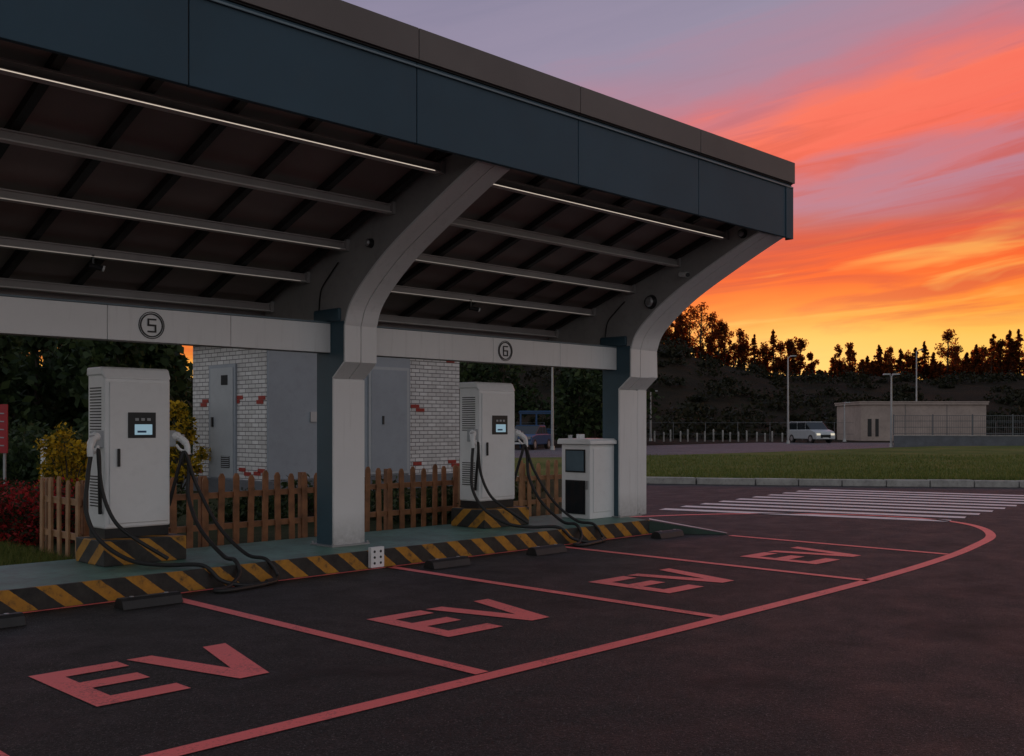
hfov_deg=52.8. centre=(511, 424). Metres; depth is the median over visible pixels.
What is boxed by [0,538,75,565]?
lawn grass
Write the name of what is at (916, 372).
street lamp
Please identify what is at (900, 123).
sky
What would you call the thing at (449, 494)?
shrub
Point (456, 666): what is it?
bay divider lines
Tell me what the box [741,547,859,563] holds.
ev bay marking
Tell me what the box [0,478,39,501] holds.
red flower bed
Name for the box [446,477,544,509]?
shrub
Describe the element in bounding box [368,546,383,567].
socket box
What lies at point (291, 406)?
metal cladding
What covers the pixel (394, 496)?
shrub
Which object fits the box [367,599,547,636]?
ev bay marking
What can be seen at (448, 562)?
wheel stop
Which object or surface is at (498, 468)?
front door
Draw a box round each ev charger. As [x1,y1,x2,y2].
[76,367,279,592]
[451,382,605,546]
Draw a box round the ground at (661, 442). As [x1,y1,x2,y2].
[459,440,889,448]
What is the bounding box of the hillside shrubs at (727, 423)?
[180,336,1023,439]
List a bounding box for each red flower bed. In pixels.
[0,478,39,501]
[0,487,70,546]
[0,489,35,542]
[23,476,81,497]
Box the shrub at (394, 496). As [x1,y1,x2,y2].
[364,476,441,520]
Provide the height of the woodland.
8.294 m
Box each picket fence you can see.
[40,476,81,558]
[80,464,457,548]
[453,460,561,516]
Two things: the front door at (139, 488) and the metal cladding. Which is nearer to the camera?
the front door at (139, 488)
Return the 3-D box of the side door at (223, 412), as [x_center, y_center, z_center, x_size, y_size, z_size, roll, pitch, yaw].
[-5.917,-0.060,21.028,1.040,2.320,0.088,0,0,44]
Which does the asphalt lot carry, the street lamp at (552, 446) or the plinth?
the plinth
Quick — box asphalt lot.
[0,484,1023,755]
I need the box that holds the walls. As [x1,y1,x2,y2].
[193,346,458,480]
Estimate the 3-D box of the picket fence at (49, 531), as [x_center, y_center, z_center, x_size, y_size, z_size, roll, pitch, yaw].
[-4.639,0.968,10.687,0.987,0.864,0.120,0,0,44]
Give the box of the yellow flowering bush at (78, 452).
[33,422,87,494]
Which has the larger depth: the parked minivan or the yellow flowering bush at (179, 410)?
the parked minivan
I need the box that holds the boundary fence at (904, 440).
[893,414,1023,446]
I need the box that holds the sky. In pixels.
[26,0,1023,379]
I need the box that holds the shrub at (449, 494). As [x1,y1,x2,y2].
[375,486,457,525]
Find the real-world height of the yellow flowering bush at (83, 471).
1.038 m
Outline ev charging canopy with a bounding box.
[0,0,794,547]
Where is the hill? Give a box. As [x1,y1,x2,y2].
[187,344,1023,439]
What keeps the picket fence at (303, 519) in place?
on the garden bed at (257, 533)
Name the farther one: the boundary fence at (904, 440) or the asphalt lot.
the boundary fence at (904, 440)
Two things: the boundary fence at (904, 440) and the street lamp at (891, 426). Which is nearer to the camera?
the boundary fence at (904, 440)
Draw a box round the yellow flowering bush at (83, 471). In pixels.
[36,453,86,482]
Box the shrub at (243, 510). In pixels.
[209,487,287,522]
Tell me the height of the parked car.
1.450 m
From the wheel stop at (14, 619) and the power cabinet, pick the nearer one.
the wheel stop at (14, 619)
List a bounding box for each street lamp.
[550,367,554,449]
[649,390,657,440]
[786,355,795,443]
[843,402,849,441]
[883,373,899,446]
[916,349,922,400]
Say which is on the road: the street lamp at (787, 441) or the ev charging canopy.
the street lamp at (787, 441)
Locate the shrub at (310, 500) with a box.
[271,474,371,523]
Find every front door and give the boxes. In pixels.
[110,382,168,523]
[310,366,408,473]
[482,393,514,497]
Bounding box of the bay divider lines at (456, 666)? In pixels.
[0,534,947,755]
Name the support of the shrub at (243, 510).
on the garden bed at (257, 533)
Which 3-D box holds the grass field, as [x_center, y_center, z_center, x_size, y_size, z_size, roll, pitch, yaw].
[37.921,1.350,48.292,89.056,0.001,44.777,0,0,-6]
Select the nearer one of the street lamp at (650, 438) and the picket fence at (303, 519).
the picket fence at (303, 519)
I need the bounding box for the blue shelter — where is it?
[519,411,550,447]
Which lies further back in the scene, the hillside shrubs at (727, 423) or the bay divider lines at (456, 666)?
the hillside shrubs at (727, 423)
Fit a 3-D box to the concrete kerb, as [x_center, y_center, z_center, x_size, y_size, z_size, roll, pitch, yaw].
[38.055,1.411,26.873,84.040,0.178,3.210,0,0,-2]
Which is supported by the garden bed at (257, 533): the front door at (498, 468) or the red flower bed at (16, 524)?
the red flower bed at (16, 524)
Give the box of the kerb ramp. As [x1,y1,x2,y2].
[649,518,726,534]
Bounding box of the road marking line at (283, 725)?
[142,513,995,755]
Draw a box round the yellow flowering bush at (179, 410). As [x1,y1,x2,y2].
[170,400,210,491]
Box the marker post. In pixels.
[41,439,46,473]
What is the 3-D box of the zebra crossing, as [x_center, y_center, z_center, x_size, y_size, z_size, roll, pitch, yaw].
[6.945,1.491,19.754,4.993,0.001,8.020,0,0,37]
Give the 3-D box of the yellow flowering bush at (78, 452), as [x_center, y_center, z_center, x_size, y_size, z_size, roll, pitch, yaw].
[-7.566,0.678,17.364,0.905,1.475,1.070,0,0,44]
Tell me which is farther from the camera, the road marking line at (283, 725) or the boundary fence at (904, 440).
the boundary fence at (904, 440)
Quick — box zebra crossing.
[659,489,1023,521]
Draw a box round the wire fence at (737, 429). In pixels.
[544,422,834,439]
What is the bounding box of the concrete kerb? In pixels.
[517,476,1023,487]
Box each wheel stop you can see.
[0,612,25,628]
[114,591,182,609]
[423,556,470,568]
[526,544,566,555]
[651,529,683,538]
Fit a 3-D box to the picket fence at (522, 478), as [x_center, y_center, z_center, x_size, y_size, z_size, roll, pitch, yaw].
[0.081,0.960,14.933,0.120,0.879,2.430,0,0,44]
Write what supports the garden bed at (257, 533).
on the asphalt lot
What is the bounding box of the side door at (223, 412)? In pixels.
[209,363,236,478]
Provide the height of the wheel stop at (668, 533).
0.091 m
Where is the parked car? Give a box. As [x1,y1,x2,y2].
[515,425,550,449]
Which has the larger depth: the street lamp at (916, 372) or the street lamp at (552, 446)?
the street lamp at (916, 372)
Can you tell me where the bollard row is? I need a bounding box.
[654,429,782,441]
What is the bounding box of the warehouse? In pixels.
[834,401,988,440]
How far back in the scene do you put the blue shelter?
65.36 m
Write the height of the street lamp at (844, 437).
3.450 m
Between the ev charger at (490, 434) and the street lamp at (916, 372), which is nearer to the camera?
the ev charger at (490, 434)
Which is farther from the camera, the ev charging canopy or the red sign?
the red sign
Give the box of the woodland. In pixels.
[0,335,663,485]
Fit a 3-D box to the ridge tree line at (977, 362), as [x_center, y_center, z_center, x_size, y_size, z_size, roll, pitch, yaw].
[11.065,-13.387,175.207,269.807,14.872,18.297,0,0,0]
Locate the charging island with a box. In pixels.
[0,514,648,613]
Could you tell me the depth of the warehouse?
94.00 m
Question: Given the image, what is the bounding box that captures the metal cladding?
[267,350,409,479]
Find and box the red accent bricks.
[197,361,458,475]
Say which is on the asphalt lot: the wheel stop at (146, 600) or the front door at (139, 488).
the wheel stop at (146, 600)
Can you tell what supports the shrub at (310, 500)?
on the garden bed at (257, 533)
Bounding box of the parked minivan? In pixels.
[789,422,834,442]
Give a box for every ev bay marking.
[29,643,268,706]
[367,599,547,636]
[590,568,733,592]
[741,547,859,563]
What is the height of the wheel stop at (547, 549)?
0.091 m
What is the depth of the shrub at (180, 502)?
13.76 m
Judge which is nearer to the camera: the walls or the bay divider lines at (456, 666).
the bay divider lines at (456, 666)
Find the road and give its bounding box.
[190,443,892,457]
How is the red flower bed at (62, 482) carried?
on the garden bed at (257, 533)
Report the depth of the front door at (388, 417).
21.98 m
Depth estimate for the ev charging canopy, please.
10.08 m
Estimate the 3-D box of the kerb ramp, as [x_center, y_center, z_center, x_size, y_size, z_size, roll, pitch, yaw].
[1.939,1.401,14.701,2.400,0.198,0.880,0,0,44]
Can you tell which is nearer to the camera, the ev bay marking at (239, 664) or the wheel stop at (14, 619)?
the ev bay marking at (239, 664)
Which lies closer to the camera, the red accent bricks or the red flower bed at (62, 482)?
the red flower bed at (62, 482)
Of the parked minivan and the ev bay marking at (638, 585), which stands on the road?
the parked minivan
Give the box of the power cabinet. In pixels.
[557,434,616,518]
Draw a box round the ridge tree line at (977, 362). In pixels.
[659,302,1023,379]
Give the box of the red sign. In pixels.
[0,404,7,483]
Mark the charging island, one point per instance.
(43, 585)
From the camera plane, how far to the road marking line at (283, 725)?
6.33 m
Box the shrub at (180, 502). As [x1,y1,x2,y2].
[168,484,185,526]
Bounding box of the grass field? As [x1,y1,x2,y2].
[459,446,1023,480]
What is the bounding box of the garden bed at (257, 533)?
[1,479,561,563]
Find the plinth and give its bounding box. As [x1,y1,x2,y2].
[176,473,452,496]
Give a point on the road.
(704, 448)

